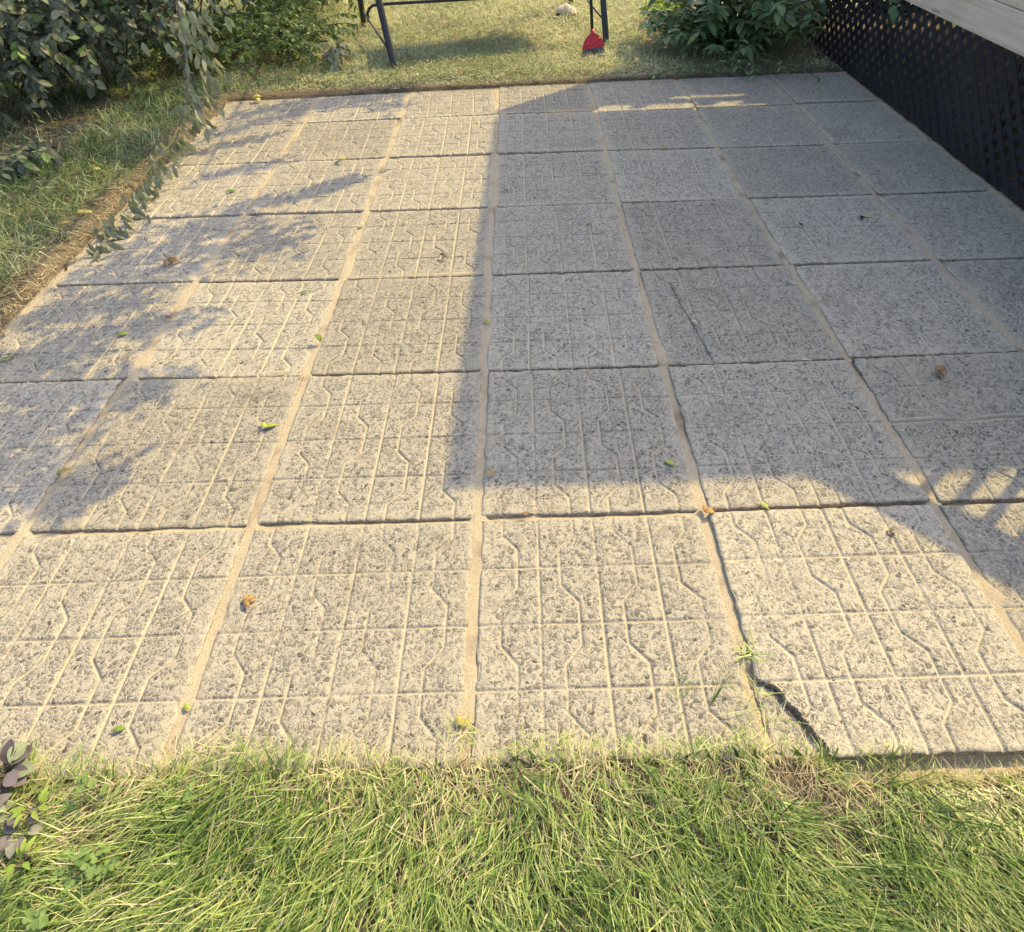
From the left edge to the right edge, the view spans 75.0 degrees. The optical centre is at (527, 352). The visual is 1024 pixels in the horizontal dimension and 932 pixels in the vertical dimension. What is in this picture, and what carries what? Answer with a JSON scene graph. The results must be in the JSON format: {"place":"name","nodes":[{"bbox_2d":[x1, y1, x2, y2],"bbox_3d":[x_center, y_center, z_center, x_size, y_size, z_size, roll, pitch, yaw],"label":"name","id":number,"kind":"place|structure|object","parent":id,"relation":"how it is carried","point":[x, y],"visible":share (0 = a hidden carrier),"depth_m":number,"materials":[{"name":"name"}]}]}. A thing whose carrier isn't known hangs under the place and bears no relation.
{"place":"outdoors","nodes":[
{"label":"outdoors","id":0,"kind":"place"},
{"bbox_2d":[0,0,1023,931],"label":"ground","id":1,"kind":"structure","parent":0,"point":[530,28],"depth_m":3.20,"materials":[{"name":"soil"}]},
{"bbox_2d":[0,788,13,822],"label":"purple leaf plant","id":2,"kind":"object","parent":1,"relation":"on","point":[4,798],"visible":1,"depth_m":1.25,"materials":[{"name":"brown plant"}]},
{"bbox_2d":[0,738,34,793],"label":"purple leaf plant","id":3,"kind":"object","parent":1,"relation":"on","point":[23,768],"visible":1,"depth_m":1.30,"materials":[{"name":"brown plant"}]},
{"bbox_2d":[1,835,42,885],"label":"seedling","id":4,"kind":"object","parent":1,"relation":"on","point":[26,858],"visible":1,"depth_m":1.18,"materials":[{"name":"green plant"}]},
{"bbox_2d":[0,808,44,858],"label":"purple leaf plant","id":5,"kind":"object","parent":1,"relation":"on","point":[9,845],"visible":0.89,"depth_m":1.22,"materials":[{"name":"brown plant"}]},
{"bbox_2d":[8,786,49,828],"bbox_3d":[-0.913,0.853,1.236,0.058,0.059,0.066,30,49,33],"label":"seedling","id":6,"kind":"object","parent":1,"relation":"on","point":[42,797],"visible":0.96,"depth_m":1.23,"materials":[{"name":"green plant"}]},
{"bbox_2d":[21,902,53,931],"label":"clover","id":7,"kind":"object","parent":1,"relation":"on","point":[36,923],"visible":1,"depth_m":1.11,"materials":[{"name":"green plant"}]},
{"bbox_2d":[0,140,75,181],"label":"weed","id":8,"kind":"object","parent":1,"relation":"on","point":[44,151],"visible":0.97,"depth_m":3.56,"materials":[{"name":"green plant"}]},
{"bbox_2d":[0,0,151,128],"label":"dusty shrub","id":9,"kind":"object","parent":1,"relation":"on","point":[35,78],"visible":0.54,"depth_m":4.05,"materials":[{"name":"green plant"}]},
{"bbox_2d":[76,209,91,212],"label":"fallen leaf","id":10,"kind":"object","parent":1,"relation":"on","point":[83,211],"visible":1,"depth_m":3.15,"materials":[{"name":"yellow plant"}]},
{"bbox_2d":[50,842,119,891],"bbox_3d":[-0.769,0.912,1.174,0.120,0.076,0.074,-2,39,0],"label":"clover","id":11,"kind":"object","parent":1,"relation":"on","point":[90,871],"visible":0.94,"depth_m":1.16,"materials":[{"name":"green plant"}]},
{"bbox_2d":[75,771,108,798],"bbox_3d":[-0.822,0.833,1.274,0.058,0.076,0.036,-2,39,0],"label":"clover","id":12,"kind":"object","parent":1,"relation":"on","point":[83,787],"visible":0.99,"depth_m":1.26,"materials":[{"name":"green plant"}]},
{"bbox_2d":[0,0,230,130],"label":"dusty shrub","id":13,"kind":"object","parent":1,"relation":"on","point":[53,32],"visible":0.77,"depth_m":4.25,"materials":[{"name":"green plant"}]},
{"bbox_2d":[5,0,256,41],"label":"dusty shrub","id":14,"kind":"object","parent":1,"relation":"on","point":[243,2],"visible":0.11,"depth_m":5.38,"materials":[{"name":"green plant"}]},
{"bbox_2d":[183,774,201,801],"bbox_3d":[-0.628,0.836,1.264,0.021,0.073,0.049,-5,39,-4],"label":"clover","id":15,"kind":"object","parent":1,"relation":"on","point":[190,787],"visible":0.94,"depth_m":1.25,"materials":[{"name":"green plant"}]},
{"bbox_2d":[105,0,360,84],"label":"leafy weed clump","id":16,"kind":"object","parent":1,"relation":"on","point":[294,41],"visible":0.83,"depth_m":5.05,"materials":[{"name":"green plant"}]},
{"bbox_2d":[209,0,359,18],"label":"leafy weed clump","id":17,"kind":"object","parent":1,"relation":"on","point":[295,3],"visible":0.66,"depth_m":6.03,"materials":[{"name":"green plant"}]},
{"bbox_2d":[317,40,354,73],"bbox_3d":[-1.417,-2.198,4.949,0.282,0.185,0.286,-23,43,-24],"label":"weed","id":18,"kind":"object","parent":1,"relation":"on","point":[332,54],"visible":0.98,"depth_m":4.91,"materials":[{"name":"green plant"}]},
{"bbox_2d":[357,0,608,69],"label":"garden swing","id":19,"kind":"object","parent":1,"relation":"on","point":[380,5],"visible":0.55,"depth_m":5.29,"materials":[{"name":"black metal"}]},
{"bbox_2d":[0,718,1023,931],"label":"long grass","id":20,"kind":"structure","parent":1,"relation":"on","point":[141,912],"depth_m":1.18,"materials":[{"name":"green plant"}]},
{"bbox_2d":[0,71,1023,783],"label":"sand bed","id":21,"kind":"object","parent":1,"relation":"on","point":[996,597],"visible":0.17,"depth_m":1.93,"materials":[{"name":"beige sand"}]},
{"bbox_2d":[0,539,9,555],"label":"patio stone","id":22,"kind":"object","parent":21,"relation":"on","point":[4,543],"visible":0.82,"depth_m":1.77,"materials":[{"name":"concrete"}]},
{"bbox_2d":[0,380,122,534],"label":"patio stone","id":23,"kind":"object","parent":21,"relation":"on","point":[45,427],"visible":0.98,"depth_m":2.08,"materials":[{"name":"concrete"}]},
{"bbox_2d":[56,467,73,474],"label":"fallen leaf","id":24,"kind":"object","parent":21,"relation":"on","point":[64,469],"visible":1,"depth_m":1.93,"materials":[{"name":"plant"}]},
{"bbox_2d":[0,283,191,383],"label":"patio stone","id":25,"kind":"object","parent":21,"relation":"on","point":[67,334],"visible":0.99,"depth_m":2.50,"materials":[{"name":"concrete"}]},
{"bbox_2d":[117,331,127,335],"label":"fallen leaf","id":26,"kind":"object","parent":25,"relation":"on","point":[122,333],"visible":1,"depth_m":2.47,"materials":[{"name":"green plant"}]},
{"bbox_2d":[0,529,246,782],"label":"patio stone","id":27,"kind":"object","parent":21,"relation":"on","point":[122,637],"visible":0.96,"depth_m":1.55,"materials":[{"name":"concrete"}]},
{"bbox_2d":[113,725,124,731],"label":"fallen leaf","id":28,"kind":"object","parent":27,"relation":"on","point":[118,728],"visible":1,"depth_m":1.39,"materials":[{"name":"green plant"}]},
{"bbox_2d":[55,217,238,286],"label":"patio stone","id":29,"kind":"object","parent":21,"relation":"on","point":[192,244],"visible":0.9,"depth_m":2.94,"materials":[{"name":"concrete"}]},
{"bbox_2d":[163,256,177,265],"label":"fallen leaf","id":30,"kind":"object","parent":29,"relation":"on","point":[168,260],"visible":1,"depth_m":2.86,"materials":[{"name":"brown plant"}]},
{"bbox_2d":[29,376,303,532],"bbox_3d":[-1.054,0.296,2.045,0.594,0.051,0.609,-1,40,1],"label":"patio stone","id":31,"kind":"object","parent":21,"relation":"on","point":[171,453],"visible":0.99,"depth_m":1.98,"materials":[{"name":"concrete"}]},
{"bbox_2d":[260,422,277,427],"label":"fallen leaf","id":32,"kind":"object","parent":31,"relation":"on","point":[264,424],"visible":1,"depth_m":2.07,"materials":[{"name":"yellow plant"}]},
{"bbox_2d":[183,702,190,709],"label":"fallen leaf","id":33,"kind":"object","parent":21,"relation":"on","point":[185,706],"visible":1,"depth_m":1.42,"materials":[{"name":"yellow plant"}]},
{"bbox_2d":[121,163,274,219],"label":"patio stone","id":34,"kind":"object","parent":21,"relation":"on","point":[197,191],"visible":0.88,"depth_m":3.42,"materials":[{"name":"concrete"}]},
{"bbox_2d":[172,123,301,166],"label":"patio stone","id":35,"kind":"object","parent":21,"relation":"on","point":[248,144],"visible":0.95,"depth_m":3.90,"materials":[{"name":"concrete"}]},
{"bbox_2d":[135,281,339,378],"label":"patio stone","id":36,"kind":"object","parent":21,"relation":"on","point":[229,329],"visible":0.99,"depth_m":2.48,"materials":[{"name":"concrete"}]},
{"bbox_2d":[212,98,317,126],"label":"patio stone","id":37,"kind":"object","parent":21,"relation":"on","point":[263,112],"visible":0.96,"depth_m":4.34,"materials":[{"name":"concrete"}]},
{"bbox_2d":[253,94,261,101],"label":"fallen leaf","id":38,"kind":"object","parent":37,"relation":"on","point":[256,96],"visible":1,"depth_m":4.49,"materials":[{"name":"yellow plant"}]},
{"bbox_2d":[199,213,364,282],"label":"patio stone","id":39,"kind":"object","parent":21,"relation":"on","point":[273,248],"visible":1,"depth_m":2.94,"materials":[{"name":"concrete"}]},
{"bbox_2d":[247,159,383,215],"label":"patio stone","id":40,"kind":"object","parent":21,"relation":"on","point":[320,187],"visible":1,"depth_m":3.42,"materials":[{"name":"concrete"}]},
{"bbox_2d":[314,334,321,341],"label":"fallen leaf","id":41,"kind":"object","parent":21,"relation":"on","point":[318,337],"visible":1,"depth_m":2.40,"materials":[{"name":"green plant"}]},
{"bbox_2d":[167,522,473,777],"bbox_3d":[-0.430,0.662,1.563,0.586,0.051,0.594,-2,39,0],"label":"patio stone","id":42,"kind":"object","parent":21,"relation":"on","point":[380,613],"visible":0.96,"depth_m":1.51,"materials":[{"name":"concrete"}]},
{"bbox_2d":[243,593,254,607],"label":"fallen leaf","id":43,"kind":"object","parent":42,"relation":"on","point":[247,600],"visible":1,"depth_m":1.60,"materials":[{"name":"orange plant"}]},
{"bbox_2d":[431,706,487,764],"bbox_3d":[-0.142,0.754,1.353,0.089,0.044,0.136,-27,45,-27],"label":"grass tuft","id":44,"kind":"object","parent":42,"relation":"on","point":[456,734],"visible":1,"depth_m":1.36,"materials":[{"name":"plant"}]},
{"bbox_2d":[283,119,397,161],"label":"patio stone","id":45,"kind":"object","parent":21,"relation":"on","point":[352,140],"visible":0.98,"depth_m":3.91,"materials":[{"name":"concrete"}]},
{"bbox_2d":[307,93,405,123],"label":"patio stone","id":46,"kind":"object","parent":21,"relation":"on","point":[374,107],"visible":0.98,"depth_m":4.34,"materials":[{"name":"concrete"}]},
{"bbox_2d":[257,372,482,525],"bbox_3d":[-0.442,0.279,2.039,0.586,0.051,0.598,-2,40,1],"label":"patio stone","id":47,"kind":"object","parent":21,"relation":"on","point":[361,449],"visible":1,"depth_m":1.98,"materials":[{"name":"concrete"}]},
{"bbox_2d":[310,277,486,376],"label":"patio stone","id":48,"kind":"object","parent":21,"relation":"on","point":[413,326],"visible":0.98,"depth_m":2.46,"materials":[{"name":"concrete"}]},
{"bbox_2d":[346,208,489,280],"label":"patio stone","id":49,"kind":"object","parent":21,"relation":"on","point":[394,245],"visible":0.98,"depth_m":2.94,"materials":[{"name":"concrete"}]},
{"bbox_2d":[369,156,491,212],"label":"patio stone","id":50,"kind":"object","parent":21,"relation":"on","point":[440,183],"visible":0.99,"depth_m":3.41,"materials":[{"name":"concrete"}]},
{"bbox_2d":[389,115,494,158],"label":"patio stone","id":51,"kind":"object","parent":21,"relation":"on","point":[454,136],"visible":0.98,"depth_m":3.90,"materials":[{"name":"concrete"}]},
{"bbox_2d":[405,89,496,118],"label":"patio stone","id":52,"kind":"object","parent":21,"relation":"on","point":[448,103],"visible":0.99,"depth_m":4.37,"materials":[{"name":"concrete"}]},
{"bbox_2d":[457,715,468,725],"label":"fallen leaf","id":53,"kind":"object","parent":21,"relation":"on","point":[460,722],"visible":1,"depth_m":1.37,"materials":[{"name":"yellow plant"}]},
{"bbox_2d":[0,85,1014,770],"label":"soil crumbs","id":54,"kind":"object","parent":21,"relation":"on","point":[502,517],"visible":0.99,"depth_m":1.39,"materials":[{"name":"brown soil"}]},
{"bbox_2d":[498,83,593,114],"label":"patio stone","id":55,"kind":"object","parent":21,"relation":"on","point":[546,99],"visible":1,"depth_m":4.37,"materials":[{"name":"concrete"}]},
{"bbox_2d":[497,112,602,154],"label":"patio stone","id":56,"kind":"object","parent":21,"relation":"on","point":[550,133],"visible":0.99,"depth_m":3.90,"materials":[{"name":"concrete"}]},
{"bbox_2d":[496,151,615,207],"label":"patio stone","id":57,"kind":"object","parent":21,"relation":"on","point":[552,179],"visible":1,"depth_m":3.42,"materials":[{"name":"concrete"}]},
{"bbox_2d":[492,203,632,276],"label":"patio stone","id":58,"kind":"object","parent":21,"relation":"on","point":[549,239],"visible":1,"depth_m":2.92,"materials":[{"name":"concrete"}]},
{"bbox_2d":[487,272,657,371],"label":"patio stone","id":59,"kind":"object","parent":21,"relation":"on","point":[572,321],"visible":0.99,"depth_m":2.45,"materials":[{"name":"concrete"}]},
{"bbox_2d":[482,367,697,517],"bbox_3d":[0.165,0.260,2.033,0.585,0.051,0.590,-2,40,0],"label":"patio stone","id":60,"kind":"object","parent":21,"relation":"on","point":[556,444],"visible":1,"depth_m":1.98,"materials":[{"name":"concrete"}]},
{"bbox_2d":[485,470,494,474],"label":"fallen leaf","id":61,"kind":"object","parent":60,"relation":"on","point":[490,472],"visible":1,"depth_m":1.89,"materials":[{"name":"brown plant"}]},
{"bbox_2d":[664,460,674,464],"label":"fallen leaf","id":62,"kind":"object","parent":60,"relation":"on","point":[670,462],"visible":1,"depth_m":1.91,"materials":[{"name":"green plant"}]},
{"bbox_2d":[472,515,765,768],"bbox_3d":[0.176,0.644,1.562,0.582,0.051,0.596,-2,39,0],"label":"patio stone","id":63,"kind":"object","parent":21,"relation":"on","point":[632,611],"visible":0.94,"depth_m":1.51,"materials":[{"name":"concrete"}]},
{"bbox_2d":[662,664,713,705],"bbox_3d":[0.334,0.686,1.409,0.127,0.052,0.063,-27,45,-27],"label":"grass tuft","id":64,"kind":"object","parent":63,"relation":"on","point":[681,693],"visible":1,"depth_m":1.41,"materials":[{"name":"plant"}]},
{"bbox_2d":[710,660,740,705],"bbox_3d":[0.411,0.679,1.377,0.036,0.098,0.083,17,43,22],"label":"grass tuft","id":65,"kind":"object","parent":63,"relation":"on","point":[716,695],"visible":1,"depth_m":1.38,"materials":[{"name":"green plant"}]},
{"bbox_2d":[589,79,692,112],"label":"patio stone","id":66,"kind":"object","parent":21,"relation":"on","point":[649,95],"visible":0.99,"depth_m":4.37,"materials":[{"name":"concrete"}]},
{"bbox_2d":[598,109,714,151],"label":"patio stone","id":67,"kind":"object","parent":21,"relation":"on","point":[647,130],"visible":0.98,"depth_m":3.90,"materials":[{"name":"concrete"}]},
{"bbox_2d":[609,149,740,203],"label":"patio stone","id":68,"kind":"object","parent":21,"relation":"on","point":[685,175],"visible":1,"depth_m":3.41,"materials":[{"name":"concrete"}]},
{"bbox_2d":[621,199,783,270],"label":"patio stone","id":69,"kind":"object","parent":21,"relation":"on","point":[702,235],"visible":1,"depth_m":2.92,"materials":[{"name":"concrete"}]},
{"bbox_2d":[702,505,714,513],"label":"fallen leaf","id":70,"kind":"object","parent":21,"relation":"on","point":[707,509],"visible":1,"depth_m":1.77,"materials":[{"name":"orange plant"}]},
{"bbox_2d":[678,76,792,108],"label":"patio stone","id":71,"kind":"object","parent":21,"relation":"on","point":[720,92],"visible":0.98,"depth_m":4.37,"materials":[{"name":"concrete"}]},
{"bbox_2d":[640,265,843,366],"bbox_3d":[0.766,-0.140,2.501,0.602,0.052,0.594,-2,39,0],"label":"patio stone","id":72,"kind":"object","parent":21,"relation":"on","point":[754,315],"visible":1,"depth_m":2.45,"materials":[{"name":"concrete"}]},
{"bbox_2d":[730,623,776,671],"bbox_3d":[0.487,0.649,1.460,0.097,0.036,0.107,-18,42,-19],"label":"grass tuft","id":73,"kind":"object","parent":21,"relation":"on","point":[748,654],"visible":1,"depth_m":1.47,"materials":[{"name":"green plant"}]},
{"bbox_2d":[696,105,828,148],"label":"patio stone","id":74,"kind":"object","parent":21,"relation":"on","point":[762,126],"visible":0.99,"depth_m":3.89,"materials":[{"name":"concrete"}]},
{"bbox_2d":[708,654,821,769],"bbox_3d":[0.482,0.722,1.342,0.241,0.072,0.253,-2,39,0],"label":"grass tuft","id":75,"kind":"object","parent":21,"relation":"on","point":[759,693],"visible":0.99,"depth_m":1.37,"materials":[{"name":"plant"}]},
{"bbox_2d":[752,683,819,761],"bbox_3d":[0.537,0.778,1.395,0.098,0.051,0.153,-1,40,0],"label":"stone fragment","id":76,"kind":"object","parent":21,"relation":"on","point":[795,733],"visible":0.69,"depth_m":1.37,"materials":[{"name":"concrete"}]},
{"bbox_2d":[720,145,871,198],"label":"patio stone","id":77,"kind":"object","parent":21,"relation":"on","point":[790,172],"visible":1,"depth_m":3.39,"materials":[{"name":"concrete"}]},
{"bbox_2d":[668,360,929,511],"bbox_3d":[0.778,0.237,2.028,0.597,0.051,0.586,-2,40,0],"label":"patio stone","id":78,"kind":"object","parent":21,"relation":"on","point":[806,434],"visible":0.99,"depth_m":1.97,"materials":[{"name":"concrete"}]},
{"bbox_2d":[761,501,769,509],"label":"fallen leaf","id":79,"kind":"object","parent":78,"relation":"on","point":[764,504],"visible":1,"depth_m":1.78,"materials":[{"name":"yellow plant"}]},
{"bbox_2d":[769,72,877,104],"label":"patio stone","id":80,"kind":"object","parent":21,"relation":"on","point":[833,87],"visible":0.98,"depth_m":4.36,"materials":[{"name":"concrete"}]},
{"bbox_2d":[750,195,931,266],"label":"patio stone","id":81,"kind":"object","parent":21,"relation":"on","point":[834,230],"visible":0.98,"depth_m":2.91,"materials":[{"name":"concrete"}]},
{"bbox_2d":[796,101,927,144],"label":"patio stone","id":82,"kind":"object","parent":21,"relation":"on","point":[856,122],"visible":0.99,"depth_m":3.89,"materials":[{"name":"concrete"}]},
{"bbox_2d":[708,505,1023,762],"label":"patio stone","id":83,"kind":"object","parent":21,"relation":"on","point":[902,629],"visible":1,"depth_m":1.50,"materials":[{"name":"concrete"}]},
{"bbox_2d":[794,261,1017,359],"bbox_3d":[1.375,-0.162,2.502,0.574,0.051,0.583,-2,39,0],"label":"patio stone","id":84,"kind":"object","parent":21,"relation":"on","point":[873,310],"visible":0.98,"depth_m":2.45,"materials":[{"name":"concrete"}]},
{"bbox_2d":[830,141,989,195],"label":"patio stone","id":85,"kind":"object","parent":21,"relation":"on","point":[903,168],"visible":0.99,"depth_m":3.39,"materials":[{"name":"concrete"}]},
{"bbox_2d":[851,352,1023,504],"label":"patio stone","id":86,"kind":"object","parent":21,"relation":"on","point":[959,428],"visible":0.96,"depth_m":2.02,"materials":[{"name":"concrete"}]},
{"bbox_2d":[935,365,946,379],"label":"fallen leaf","id":87,"kind":"object","parent":86,"relation":"on","point":[940,369],"visible":1,"depth_m":2.15,"materials":[{"name":"brown plant"}]},
{"bbox_2d":[877,192,1023,262],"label":"patio stone","id":88,"kind":"object","parent":21,"relation":"on","point":[972,226],"visible":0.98,"depth_m":2.94,"materials":[{"name":"concrete"}]},
{"bbox_2d":[939,503,1023,640],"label":"patio stone","id":89,"kind":"object","parent":21,"relation":"on","point":[991,539],"visible":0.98,"depth_m":1.68,"materials":[{"name":"concrete"}]},
{"bbox_2d":[941,259,1023,349],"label":"patio stone","id":90,"kind":"object","parent":21,"relation":"on","point":[995,288],"visible":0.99,"depth_m":2.56,"materials":[{"name":"concrete"}]},
{"bbox_2d":[0,63,1023,931],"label":"dry thatch","id":91,"kind":"object","parent":1,"relation":"on","point":[578,763],"visible":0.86,"depth_m":1.26,"materials":[{"name":"beige plant"}]},
{"bbox_2d":[549,3,576,18],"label":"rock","id":92,"kind":"object","parent":1,"relation":"on","point":[564,8],"visible":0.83,"depth_m":5.98,"materials":[{"name":"stone"}]},
{"bbox_2d":[582,0,604,58],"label":"broom","id":93,"kind":"object","parent":1,"relation":"on","point":[593,42],"visible":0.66,"depth_m":4.96,"materials":[{"name":"red plastic"}]},
{"bbox_2d":[640,0,692,18],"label":"hosta clump","id":94,"kind":"object","parent":1,"relation":"on","point":[659,5],"visible":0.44,"depth_m":5.66,"materials":[{"name":"green plant"}]},
{"bbox_2d":[652,37,819,81],"bbox_3d":[1.422,-2.097,4.748,1.169,0.121,0.864,-2,39,0],"label":"weed","id":95,"kind":"object","parent":1,"relation":"on","point":[733,60],"visible":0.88,"depth_m":4.61,"materials":[{"name":"green plant"}]},
{"bbox_2d":[638,0,837,61],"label":"glossy bush","id":96,"kind":"object","parent":1,"relation":"on","point":[715,22],"visible":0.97,"depth_m":4.84,"materials":[{"name":"green plant"}]},
{"bbox_2d":[789,0,1023,207],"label":"lattice panel","id":97,"kind":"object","parent":1,"relation":"on","point":[1000,23],"depth_m":3.46,"materials":[{"name":"black plastic"}]},
{"bbox_2d":[888,0,899,25],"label":"vine","id":98,"kind":"object","parent":97,"relation":"hanging from","point":[893,12],"visible":1,"depth_m":3.85,"materials":[{"name":"green plant"}]},
{"bbox_3d":[-1.014,-4.331,4.908,4.328,3.667,8.302,-2,39,0],"label":"overhanging tree","id":99,"kind":"object","parent":1,"relation":"on","visible":0},
{"bbox_2d":[86,0,233,261],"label":"wilted branch","id":100,"kind":"object","parent":99,"relation":"attached to","point":[196,119],"visible":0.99,"depth_m":3.69,"materials":[{"name":"green plant"}]}
]}

